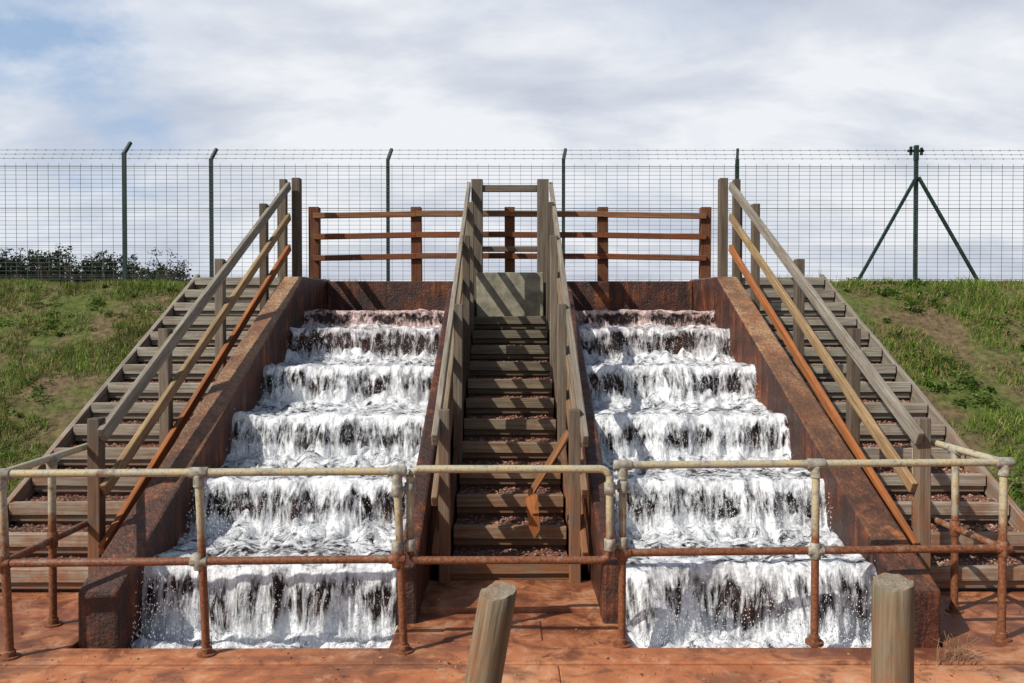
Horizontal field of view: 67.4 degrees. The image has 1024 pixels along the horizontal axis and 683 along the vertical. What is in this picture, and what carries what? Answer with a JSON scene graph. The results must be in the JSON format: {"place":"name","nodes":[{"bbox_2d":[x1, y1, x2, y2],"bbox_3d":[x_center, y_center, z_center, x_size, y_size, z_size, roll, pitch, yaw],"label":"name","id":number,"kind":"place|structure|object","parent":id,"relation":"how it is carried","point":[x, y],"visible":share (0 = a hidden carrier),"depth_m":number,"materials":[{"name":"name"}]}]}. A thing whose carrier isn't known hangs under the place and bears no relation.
{"place":"outdoors","nodes":[
{"label":"outdoors","id":0,"kind":"place"},
{"bbox_2d":[0,269,1023,555],"bbox_3d":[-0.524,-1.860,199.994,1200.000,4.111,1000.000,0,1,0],"label":"ground","id":1,"kind":"structure","parent":0,"point":[66,400],"depth_m":8.70,"materials":[{"name":"green plant"}]},
{"bbox_2d":[0,243,192,283],"bbox_3d":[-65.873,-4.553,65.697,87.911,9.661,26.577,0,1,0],"label":"hedge","id":2,"kind":"object","parent":1,"relation":"on","point":[60,273],"visible":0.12,"depth_m":57.29,"materials":[{"name":"green plant"}]},
{"bbox_2d":[0,178,301,592],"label":"wooden staircase","id":3,"kind":"structure","parent":1,"relation":"on","point":[194,335],"depth_m":6.90,"materials":[{"name":"brown wood"}]},
{"bbox_2d":[130,263,173,280],"bbox_3d":[-7.534,-1.348,16.237,0.874,0.678,0.714,0,1,0],"label":"shrub","id":4,"kind":"object","parent":1,"relation":"on","point":[163,268],"visible":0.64,"depth_m":16.13,"materials":[{"name":"green plant"}]},
{"bbox_2d":[146,247,191,280],"bbox_3d":[-6.976,-1.438,15.571,0.831,0.942,0.846,0,1,0],"label":"shrub","id":5,"kind":"object","parent":1,"relation":"on","point":[179,270],"visible":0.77,"depth_m":15.50,"materials":[{"name":"green plant"}]},
{"bbox_2d":[78,277,463,648],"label":"water cascade","id":6,"kind":"object","parent":1,"relation":"on","point":[319,373],"visible":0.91,"depth_m":5.89,"materials":[{"name":"liquid"}]},
{"bbox_2d":[308,207,710,280],"bbox_3d":[-0.026,-1.177,10.462,5.469,1.301,0.162,0,1,0],"label":"timber fence","id":7,"kind":"object","parent":1,"relation":"on","point":[416,235],"visible":0.78,"depth_m":10.38,"materials":[{"name":"brown wood"}]},
{"bbox_2d":[431,179,588,582],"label":"wooden staircase","id":8,"kind":"structure","parent":1,"relation":"on","point":[509,330],"depth_m":7.22,"materials":[{"name":"wood"}]},
{"bbox_2d":[525,430,568,537],"bbox_3d":[0.262,1.113,6.019,0.398,0.854,0.168,1,1,36],"label":"broken plank","id":9,"kind":"object","parent":8,"relation":"on","point":[531,500],"visible":0.93,"depth_m":6.04,"materials":[{"name":"orange wood"}]},
{"bbox_2d":[0,580,1023,682],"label":"concrete platform","id":10,"kind":"structure","parent":1,"relation":"on","point":[538,651],"depth_m":4.51,"materials":[{"name":"orange concrete"}]},
{"bbox_2d":[0,443,412,661],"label":"pipe railing","id":11,"kind":"object","parent":10,"relation":"on","point":[200,561],"visible":0.85,"depth_m":4.52,"materials":[{"name":"metal"}]},
{"bbox_2d":[391,465,627,563],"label":"pipe gate","id":12,"kind":"structure","parent":11,"relation":"attached to","point":[408,488],"depth_m":4.60,"materials":[{"name":"metal"}]},
{"bbox_2d":[464,582,516,682],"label":"wooden bollard","id":13,"kind":"object","parent":10,"relation":"on","point":[491,633],"visible":1,"depth_m":2.96,"materials":[{"name":"beige wood"}]},
{"bbox_2d":[0,592,1022,682],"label":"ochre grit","id":14,"kind":"object","parent":10,"relation":"on","point":[337,669],"visible":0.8,"depth_m":4.46,"materials":[{"name":"orange gravel"}]},
{"bbox_2d":[613,439,1015,648],"bbox_3d":[2.005,1.288,4.785,2.654,1.180,0.980,0,1,-24],"label":"pipe railing","id":15,"kind":"object","parent":10,"relation":"on","point":[1002,547],"visible":0.9,"depth_m":4.71,"materials":[{"name":"metal"}]},
{"bbox_2d":[871,573,914,682],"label":"wooden bollard","id":16,"kind":"object","parent":10,"relation":"on","point":[892,628],"visible":1,"depth_m":2.96,"materials":[{"name":"beige wood"}]},
{"bbox_2d":[933,631,978,669],"bbox_3d":[2.568,1.770,4.452,0.261,0.190,0.207,0,1,0],"label":"dry weed","id":17,"kind":"object","parent":10,"relation":"on","point":[955,651],"visible":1,"depth_m":4.45,"materials":[{"name":"brown plant"}]},
{"bbox_2d":[0,141,1023,281],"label":"security fence","id":18,"kind":"object","parent":1,"relation":"on","point":[914,149],"visible":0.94,"depth_m":14.33,"materials":[{"name":"grey metal"}]},
{"bbox_2d":[0,277,1023,499],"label":"weeds","id":19,"kind":"object","parent":1,"relation":"on","point":[935,386],"visible":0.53,"depth_m":8.96,"materials":[{"name":"green plant"}]},
{"bbox_2d":[556,277,940,647],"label":"water cascade","id":20,"kind":"object","parent":1,"relation":"on","point":[704,369],"visible":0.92,"depth_m":5.90,"materials":[{"name":"liquid"}]},
{"bbox_2d":[717,178,1023,591],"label":"wooden staircase","id":21,"kind":"structure","parent":1,"relation":"on","point":[861,397],"depth_m":6.88,"materials":[{"name":"brown wood"}]},
{"bbox_2d":[0,0,1023,281],"label":"sky","id":22,"kind":"structure","parent":0,"point":[189,76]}
]}

